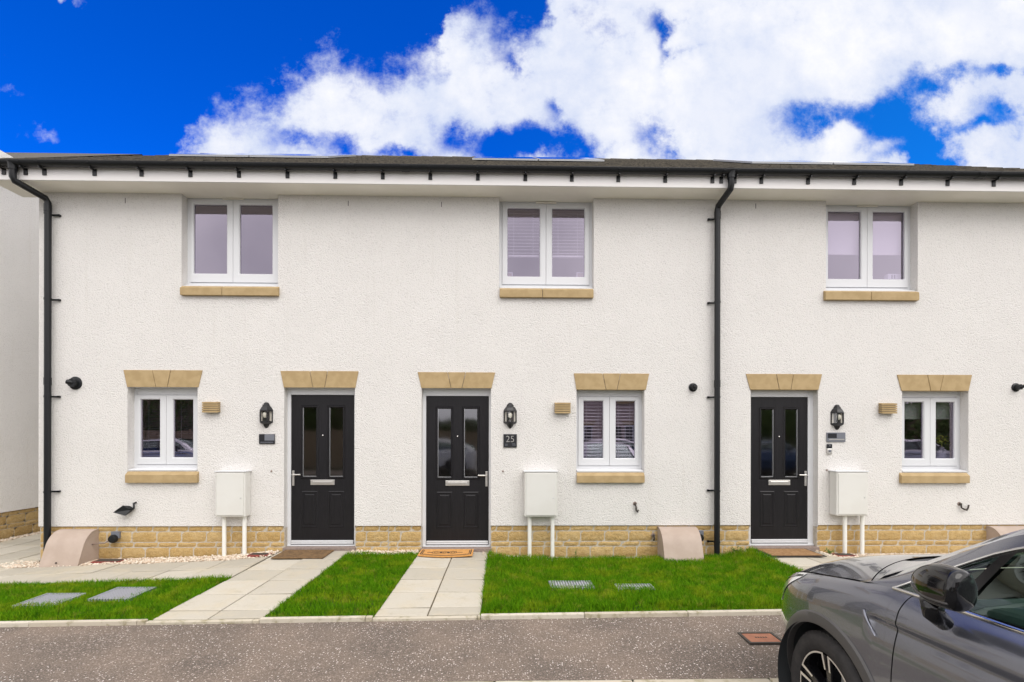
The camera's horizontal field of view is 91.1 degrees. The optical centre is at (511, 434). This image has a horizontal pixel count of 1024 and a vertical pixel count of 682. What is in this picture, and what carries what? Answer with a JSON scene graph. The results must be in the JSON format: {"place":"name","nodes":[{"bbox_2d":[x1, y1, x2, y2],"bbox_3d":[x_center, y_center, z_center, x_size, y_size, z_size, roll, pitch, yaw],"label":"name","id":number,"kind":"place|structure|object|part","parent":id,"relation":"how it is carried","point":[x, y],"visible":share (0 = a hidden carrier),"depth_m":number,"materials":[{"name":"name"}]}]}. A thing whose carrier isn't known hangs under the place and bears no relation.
{"place":"outdoors","nodes":[
{"label":"outdoors","id":0,"kind":"place"},
{"bbox_2d":[0,534,39,567],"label":"side path","id":1,"kind":"structure","parent":0,"point":[26,548],"depth_m":7.46,"materials":[{"name":"beige concrete"}]},
{"bbox_2d":[0,573,231,620],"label":"lawn grass","id":2,"kind":"structure","parent":0,"point":[169,591],"depth_m":4.87,"materials":[{"name":"green plant"}]},
{"bbox_2d":[0,557,267,585],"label":"side path","id":3,"kind":"structure","parent":0,"point":[181,570],"depth_m":6.07,"materials":[{"name":"beige concrete"}]},
{"bbox_2d":[153,551,349,619],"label":"front path","id":4,"kind":"structure","parent":0,"point":[269,583],"depth_m":5.08,"materials":[{"name":"beige concrete"}]},
{"bbox_2d":[271,550,333,558],"bbox_3d":[-2.737,1.572,6.596,0.660,0.014,0.440,0,0,-1],"label":"doormat","id":5,"kind":"object","parent":4,"relation":"on","point":[303,554],"visible":1,"depth_m":6.54,"materials":[{"name":"brown fabric"}]},
{"bbox_2d":[0,615,782,681],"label":"footway","id":6,"kind":"structure","parent":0,"point":[694,647],"depth_m":3.75,"materials":[{"name":"asphalt"}]},
{"bbox_2d":[737,632,781,644],"bbox_3d":[1.951,1.602,3.935,0.279,0.026,0.209,0,0,-1],"label":"stopcock cover","id":7,"kind":"object","parent":6,"relation":"on","point":[760,638],"visible":0.85,"depth_m":3.92,"materials":[{"name":"metal"}]},
{"bbox_2d":[8,556,785,620],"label":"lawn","id":8,"kind":"structure","parent":0,"point":[388,593],"depth_m":4.77,"materials":[{"name":"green plant"}]},
{"bbox_2d":[12,593,85,608],"bbox_3d":[-4.481,1.611,4.874,0.384,0.026,0.374,0,0,-1],"label":"tread plate cover","id":9,"kind":"object","parent":8,"relation":"on","point":[51,596],"visible":0.59,"depth_m":4.92,"materials":[{"name":"grey metal"}]},
{"bbox_2d":[39,529,98,566],"bbox_3d":[-5.859,1.525,6.663,0.490,0.480,0.379,0,0,-1],"label":"gas meter cover","id":10,"kind":"object","parent":8,"relation":"on","point":[71,547],"visible":0.98,"depth_m":6.59,"materials":[{"name":"plastic"}]},
{"bbox_2d":[87,587,156,601],"bbox_3d":[-3.914,1.607,5.058,0.404,0.026,0.384,0,0,-1],"label":"tread plate cover","id":11,"kind":"object","parent":8,"relation":"on","point":[116,593],"visible":0.79,"depth_m":5.04,"materials":[{"name":"grey metal"}]},
{"bbox_2d":[265,550,418,616],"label":"lawn grass","id":12,"kind":"structure","parent":8,"relation":"on","point":[384,565],"depth_m":5.17,"materials":[{"name":"green plant"}]},
{"bbox_2d":[0,609,781,626],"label":"lawn kerb","id":13,"kind":"structure","parent":8,"relation":"on","point":[367,618],"depth_m":4.32,"materials":[{"name":"concrete"}]},
{"bbox_2d":[374,552,486,616],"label":"front path","id":14,"kind":"structure","parent":8,"relation":"on","point":[415,590],"depth_m":5.12,"materials":[{"name":"beige concrete"}]},
{"bbox_2d":[418,549,473,556],"bbox_3d":[-0.873,1.572,6.652,0.710,0.016,0.415,0,0,-1],"label":"doormat","id":15,"kind":"object","parent":14,"relation":"on","point":[445,552],"visible":1,"depth_m":6.65,"materials":[{"name":"brown fabric"}]},
{"bbox_2d":[22,551,867,567],"bbox_3d":[0.560,1.675,6.778,14.600,0.146,0.330,0,0,-1],"label":"gravel bed","id":16,"kind":"object","parent":8,"relation":"on","point":[246,558],"visible":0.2,"depth_m":6.58,"materials":[{"name":"beige gravel"}]},
{"bbox_2d":[91,559,126,563],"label":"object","id":17,"kind":"object","parent":16,"relation":"on","point":[106,560],"visible":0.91,"depth_m":6.64,"materials":[{"name":"red stone"}]},
{"bbox_2d":[247,553,271,556],"bbox_3d":[-3.332,1.591,6.636,0.260,0.029,0.140,0,0,-1],"label":"drain cover","id":18,"kind":"object","parent":16,"relation":"on","point":[257,554],"visible":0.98,"depth_m":6.59,"materials":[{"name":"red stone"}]},
{"bbox_2d":[831,553,856,556],"bbox_3d":[4.552,1.657,6.883,0.260,0.029,0.150,0,0,-1],"label":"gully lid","id":19,"kind":"object","parent":16,"relation":"on","point":[845,554],"visible":0.7,"depth_m":6.87,"materials":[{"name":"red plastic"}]},
{"bbox_2d":[548,580,594,589],"bbox_3d":[0.628,1.603,5.332,0.464,0.026,0.264,0,0,-1],"label":"tread plate cover","id":20,"kind":"object","parent":8,"relation":"on","point":[559,583],"visible":0.61,"depth_m":5.36,"materials":[{"name":"grey metal"}]},
{"bbox_2d":[616,584,653,590],"bbox_3d":[1.277,1.595,5.231,0.384,0.026,0.184,0,0,-1],"label":"tread plate cover","id":21,"kind":"object","parent":8,"relation":"on","point":[639,585],"visible":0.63,"depth_m":5.23,"materials":[{"name":"grey metal"}]},
{"bbox_2d":[479,545,804,615],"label":"lawn grass","id":22,"kind":"structure","parent":8,"relation":"on","point":[750,580],"depth_m":5.36,"materials":[{"name":"green plant"}]},
{"bbox_2d":[657,526,703,561],"bbox_3d":[2.286,1.528,6.828,0.526,0.492,0.379,0,0,-1],"label":"gas meter cover","id":23,"kind":"object","parent":8,"relation":"on","point":[679,542],"visible":0.81,"depth_m":6.75,"materials":[{"name":"beige plastic"}]},
{"bbox_2d":[986,526,1023,541],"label":"gas meter cover","id":24,"kind":"object","parent":8,"relation":"on","point":[993,531],"visible":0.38,"depth_m":6.98,"materials":[{"name":"beige plastic"}]},
{"bbox_2d":[0,0,1023,168],"label":"sky","id":25,"kind":"structure","parent":0,"point":[934,82],"materials":[{"name":"blue"}]},
{"bbox_2d":[448,541,769,681],"bbox_3d":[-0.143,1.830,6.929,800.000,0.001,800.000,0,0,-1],"label":"ground","id":26,"kind":"structure","parent":0,"point":[632,680],"depth_m":3.74,"materials":[{"name":"grey asphalt"}]},
{"bbox_2d":[0,155,431,560],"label":"terraced house","id":27,"kind":"structure","parent":26,"relation":"on","point":[181,294],"depth_m":6.86,"materials":[{"name":"paint"}]},
{"bbox_2d":[6,160,60,551],"bbox_3d":[-6.272,-0.866,6.587,0.125,5.190,0.539,0,0,27],"label":"downpipe","id":28,"kind":"object","parent":27,"relation":"attached to","point":[12,168],"visible":0.95,"depth_m":6.70,"materials":[{"name":"black plastic"}]},
{"bbox_2d":[65,377,81,389],"bbox_3d":[-5.914,-0.694,6.751,0.176,0.176,0.119,0,0,-1],"label":"boiler flue","id":29,"kind":"object","parent":27,"relation":"attached to","point":[75,383],"visible":1,"depth_m":6.78,"materials":[{"name":"black plastic"}]},
{"bbox_2d":[92,531,120,544],"bbox_3d":[-5.480,1.399,6.783,0.327,0.163,0.100,0,0,-9],"label":"gas regulator","id":30,"kind":"object","parent":27,"relation":"attached to","point":[114,536],"visible":1,"depth_m":6.77,"materials":[{"name":"black plastic"}]},
{"bbox_2d":[113,502,136,515],"bbox_3d":[-5.209,1.002,6.769,0.244,0.175,0.096,0,0,-13],"label":"plume deflector","id":31,"kind":"object","parent":27,"relation":"attached to","point":[124,510],"visible":1,"depth_m":6.74,"materials":[{"name":"black plastic"}]},
{"bbox_2d":[128,388,197,470],"bbox_3d":[-4.757,-0.078,6.953,0.945,1.149,0.246,0,0,-1],"label":"window","id":32,"kind":"structure","parent":27,"relation":"in","point":[167,461],"depth_m":6.96,"materials":[{"name":"white plastic"}]},
{"bbox_2d":[202,402,219,412],"bbox_3d":[-4.079,-0.369,6.813,0.210,0.149,0.069,0,0,-1],"label":"louvre vent","id":33,"kind":"object","parent":27,"relation":"attached to","point":[211,407],"visible":1,"depth_m":6.78,"materials":[{"name":"brown plastic"}]},
{"bbox_2d":[169,153,266,156],"bbox_3d":[-5.284,-5.313,9.550,1.359,0.972,1.650,0,0,-1],"label":"solar panel","id":34,"kind":"object","parent":27,"relation":"on","point":[226,154],"visible":0.86,"depth_m":8.74,"materials":[{"name":"grey"}]},
{"bbox_2d":[184,198,277,285],"bbox_3d":[-3.850,-2.656,6.968,1.306,1.259,0.170,0,0,-1],"label":"window","id":35,"kind":"structure","parent":27,"relation":"in","point":[234,276],"depth_m":6.97,"materials":[{"name":"white plastic"}]},
{"bbox_2d":[214,470,251,555],"bbox_3d":[-3.759,1.081,6.768,0.421,1.188,0.172,0,0,-1],"label":"meter box","id":36,"kind":"object","parent":27,"relation":"attached to","point":[233,493],"visible":0.91,"depth_m":6.69,"materials":[{"name":"white plastic"}]},
{"bbox_2d":[260,402,272,427],"bbox_3d":[-3.354,-0.263,6.824,0.184,0.354,0.085,0,0,-1],"label":"wall lantern","id":37,"kind":"object","parent":27,"relation":"attached to","point":[266,412],"depth_m":6.83,"materials":[{"name":"black metal"}]},
{"bbox_2d":[259,434,274,443],"bbox_3d":[-3.342,0.064,6.854,0.213,0.135,0.018,0,0,-1],"label":"house number plate","id":38,"kind":"object","parent":27,"relation":"attached to","point":[266,438],"visible":1,"depth_m":6.85,"materials":[{"name":"grey metal"}]},
{"bbox_2d":[250,154,355,157],"bbox_3d":[-3.902,-5.311,9.578,1.359,0.972,1.650,0,0,-1],"label":"solar panel","id":39,"kind":"object","parent":27,"relation":"on","point":[308,155],"visible":1,"depth_m":8.85,"materials":[{"name":"grey"}]},
{"bbox_2d":[283,389,355,550],"bbox_3d":[-2.638,0.508,6.987,0.984,2.296,0.262,0,0,-1],"label":"door","id":40,"kind":"structure","parent":27,"relation":"in","point":[320,507],"depth_m":6.99,"materials":[{"name":"black plastic"}]},
{"bbox_2d":[0,159,1023,186],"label":"gutter","id":41,"kind":"object","parent":27,"relation":"attached to","point":[139,165],"visible":0.98,"depth_m":6.50,"materials":[{"name":"black plastic"}]},
{"bbox_2d":[382,156,727,558],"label":"terraced house","id":42,"kind":"structure","parent":26,"relation":"on","point":[614,345],"depth_m":6.96,"materials":[{"name":"paint"}]},
{"bbox_2d":[420,389,491,552],"bbox_3d":[-0.771,0.511,7.025,0.976,2.295,0.262,0,0,-1],"label":"door","id":43,"kind":"structure","parent":42,"relation":"in","point":[457,507],"depth_m":7.03,"materials":[{"name":"black plastic"}]},
{"bbox_2d":[472,156,537,160],"bbox_3d":[-0.138,-5.304,9.654,1.153,0.972,1.650,0,0,-1],"label":"solar panel","id":44,"kind":"object","parent":42,"relation":"on","point":[501,158],"visible":1,"depth_m":8.84,"materials":[{"name":"grey"}]},
{"bbox_2d":[503,403,516,427],"bbox_3d":[-0.025,-0.258,6.891,0.184,0.354,0.085,0,0,-1],"label":"wall lantern","id":45,"kind":"object","parent":42,"relation":"attached to","point":[510,410],"depth_m":6.90,"materials":[{"name":"black metal"}]},
{"bbox_2d":[503,434,516,446],"bbox_3d":[-0.026,0.088,6.921,0.184,0.184,0.018,0,0,-1],"label":"house number plate","id":46,"kind":"object","parent":42,"relation":"attached to","point":[509,440],"visible":1,"depth_m":6.92,"materials":[{"name":"grey stone"}]},
{"bbox_2d":[523,470,557,557],"bbox_3d":[0.389,1.109,6.852,0.468,1.232,0.172,0,0,-1],"label":"meter box","id":47,"kind":"object","parent":42,"relation":"attached to","point":[540,493],"visible":0.93,"depth_m":6.78,"materials":[{"name":"white plastic"}]},
{"bbox_2d":[499,202,591,288],"bbox_3d":[0.475,-2.651,7.082,1.314,1.256,0.222,0,0,-1],"label":"window","id":48,"kind":"structure","parent":42,"relation":"in","point":[545,279],"depth_m":7.06,"materials":[{"name":"white plastic"}]},
{"bbox_2d":[554,403,570,412],"bbox_3d":[0.694,-0.364,6.910,0.216,0.151,0.069,0,0,-1],"label":"louvre vent","id":49,"kind":"object","parent":42,"relation":"attached to","point":[562,407],"visible":1,"depth_m":6.88,"materials":[{"name":"brown plastic"}]},
{"bbox_2d":[534,157,603,160],"bbox_3d":[1.038,-5.303,9.678,1.152,0.972,1.650,0,0,-1],"label":"solar panel","id":50,"kind":"object","parent":42,"relation":"on","point":[562,159],"visible":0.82,"depth_m":8.87,"materials":[{"name":"grey"}]},
{"bbox_2d":[576,390,643,471],"bbox_3d":[1.362,-0.055,7.083,0.950,1.151,0.257,0,0,-1],"label":"window","id":51,"kind":"structure","parent":42,"relation":"in","point":[608,462],"depth_m":7.08,"materials":[{"name":"white plastic"}]},
{"bbox_2d":[633,502,638,512],"bbox_3d":[1.714,1.011,6.946,0.077,0.156,0.041,0,0,-1],"label":"overflow pipe","id":52,"kind":"object","parent":42,"relation":"attached to","point":[635,505],"visible":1,"depth_m":6.93,"materials":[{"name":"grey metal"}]},
{"bbox_2d":[689,383,697,391],"bbox_3d":[2.514,-0.652,6.928,0.120,0.120,0.106,0,0,-1],"label":"boiler flue","id":53,"kind":"object","parent":42,"relation":"attached to","point":[693,387],"visible":1,"depth_m":6.95,"materials":[{"name":"black plastic"}]},
{"bbox_2d":[699,530,703,540],"bbox_3d":[2.600,1.411,6.957,0.121,0.150,0.095,0,0,-1],"label":"gas regulator","id":54,"kind":"object","parent":42,"relation":"attached to","point":[701,532],"visible":0.44,"depth_m":6.97,"materials":[{"name":"black plastic"}]},
{"bbox_2d":[707,169,734,554],"bbox_3d":[2.834,-0.875,6.766,0.145,5.140,0.488,0,0,-15],"label":"downpipe","id":55,"kind":"object","parent":42,"relation":"attached to","point":[717,245],"visible":0.95,"depth_m":6.88,"materials":[{"name":"black plastic"}]},
{"bbox_2d":[637,159,1023,554],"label":"terraced house","id":56,"kind":"structure","parent":26,"relation":"on","point":[821,317],"depth_m":7.05,"materials":[{"name":"paint"}]},
{"bbox_2d":[713,159,832,163],"bbox_3d":[4.973,-5.296,9.758,1.451,0.972,1.650,0,0,-1],"label":"solar panel","id":57,"kind":"object","parent":56,"relation":"on","point":[772,161],"visible":1,"depth_m":9.05,"materials":[{"name":"grey"}]},
{"bbox_2d":[749,390,819,551],"bbox_3d":[3.796,0.518,7.117,0.976,2.296,0.262,0,0,-1],"label":"door","id":58,"kind":"structure","parent":56,"relation":"in","point":[781,506],"depth_m":7.12,"materials":[{"name":"black plastic"}]},
{"bbox_2d":[827,444,831,453],"bbox_3d":[4.428,0.205,7.007,0.072,0.144,0.027,0,0,-1],"label":"doorbell","id":59,"kind":"object","parent":56,"relation":"attached to","point":[829,451],"visible":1,"depth_m":7.00,"materials":[{"name":"white plastic"}]},
{"bbox_2d":[826,432,844,441],"bbox_3d":[4.522,0.039,7.013,0.264,0.130,0.018,0,0,-1],"label":"house number plate","id":60,"kind":"object","parent":56,"relation":"attached to","point":[835,436],"visible":1,"depth_m":7.01,"materials":[{"name":"grey metal"}]},
{"bbox_2d":[830,405,843,429],"bbox_3d":[4.541,-0.239,6.984,0.184,0.354,0.085,0,0,-1],"label":"wall lantern","id":61,"kind":"object","parent":56,"relation":"attached to","point":[837,416],"depth_m":6.99,"materials":[{"name":"black metal"}]},
{"bbox_2d":[829,470,868,554],"bbox_3d":[4.651,1.098,6.939,0.460,1.196,0.172,0,0,-1],"label":"meter box","id":62,"kind":"object","parent":56,"relation":"attached to","point":[848,492],"visible":0.91,"depth_m":6.86,"materials":[{"name":"white plastic"}]},
{"bbox_2d":[789,160,913,164],"bbox_3d":[6.447,-5.293,9.787,1.451,0.972,1.650,0,0,-1],"label":"solar panel","id":63,"kind":"object","parent":56,"relation":"on","point":[859,163],"visible":0.79,"depth_m":8.98,"materials":[{"name":"grey"}]},
{"bbox_2d":[826,205,914,290],"bbox_3d":[5.038,-2.642,7.168,1.307,1.258,0.210,0,0,-1],"label":"window","id":64,"kind":"structure","parent":56,"relation":"in","point":[864,231],"depth_m":7.18,"materials":[{"name":"white plastic"}]},
{"bbox_2d":[878,403,896,413],"bbox_3d":[5.238,-0.363,7.002,0.214,0.150,0.069,0,0,-1],"label":"louvre vent","id":65,"kind":"object","parent":56,"relation":"attached to","point":[887,408],"visible":1,"depth_m":6.97,"materials":[{"name":"brown plastic"}]},
{"bbox_2d":[884,274,901,278],"bbox_3d":[5.562,-2.282,7.322,0.230,0.095,0.083,0,0,-1],"label":"white box","id":66,"kind":"object","parent":56,"relation":"on","point":[892,276],"visible":0.56,"depth_m":7.28,"materials":[{"name":"white plastic"}]},
{"bbox_2d":[902,391,967,471],"bbox_3d":[5.939,-0.046,7.169,0.952,1.155,0.245,0,0,-1],"label":"window","id":67,"kind":"structure","parent":56,"relation":"in","point":[935,405],"depth_m":7.18,"materials":[{"name":"white plastic"}]},
{"bbox_2d":[957,502,969,510],"bbox_3d":[6.329,1.011,7.039,0.147,0.123,0.041,0,0,-1],"label":"overflow pipe","id":68,"kind":"object","parent":56,"relation":"attached to","point":[959,504],"visible":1,"depth_m":7.03,"materials":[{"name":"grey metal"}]},
{"bbox_2d":[1011,383,1023,391],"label":"boiler flue","id":69,"kind":"object","parent":56,"relation":"attached to","point":[1015,387],"visible":1,"depth_m":7.04,"materials":[{"name":"black plastic"}]},
{"bbox_2d":[936,435,950,457],"bbox_3d":[6.330,0.180,7.409,0.197,0.373,0.188,0,0,-1],"label":"potted plant","id":70,"kind":"object","parent":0,"point":[941,452],"visible":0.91,"depth_m":7.37,"materials":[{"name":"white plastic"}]},
{"label":"road","id":71,"kind":"structure","parent":0,"visible":0},
{"bbox_2d":[475,678,778,681],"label":"kerb","id":72,"kind":"structure","parent":71,"relation":"on","point":[716,680],"depth_m":3.32,"materials":[{"name":"concrete"}]},
{"bbox_2d":[778,529,1023,681],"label":"parked car","id":73,"kind":"object","parent":71,"relation":"on","point":[957,616],"visible":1,"depth_m":2.11,"materials":[{"name":"grey paint"}]},
{"bbox_3d":[1.705,1.080,1.601,0.106,0.836,1.081,0,0,-4],"label":"front door","id":74,"kind":"part","parent":73,"relation":"part of","materials":[{"name":"grey paint"}]},
{"bbox_3d":[1.873,0.487,1.505,0.203,0.391,0.825,0,0,-4],"label":"front window","id":75,"kind":"part","parent":73,"relation":"part of","materials":[{"name":"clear glass"}]},
{"label":"side ground","id":76,"kind":"structure","parent":0,"visible":0},
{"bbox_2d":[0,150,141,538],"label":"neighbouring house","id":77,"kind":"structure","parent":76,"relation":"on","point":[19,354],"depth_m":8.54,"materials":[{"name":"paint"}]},
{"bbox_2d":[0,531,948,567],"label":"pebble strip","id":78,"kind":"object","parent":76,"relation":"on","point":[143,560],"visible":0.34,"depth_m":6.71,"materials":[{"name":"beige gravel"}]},
{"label":"path bedding","id":79,"kind":"structure","parent":0,"visible":0},
{"bbox_2d":[757,552,839,570],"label":"front path","id":80,"kind":"structure","parent":79,"relation":"on","point":[804,562],"depth_m":6.33,"materials":[{"name":"beige concrete"}]},
{"bbox_2d":[757,548,826,556],"bbox_3d":[3.697,1.577,6.714,0.730,0.017,0.475,0,-1,-1],"label":"doormat","id":81,"kind":"object","parent":80,"relation":"on","point":[803,552],"visible":0.85,"depth_m":6.63,"materials":[{"name":"brown fabric"}]}
]}

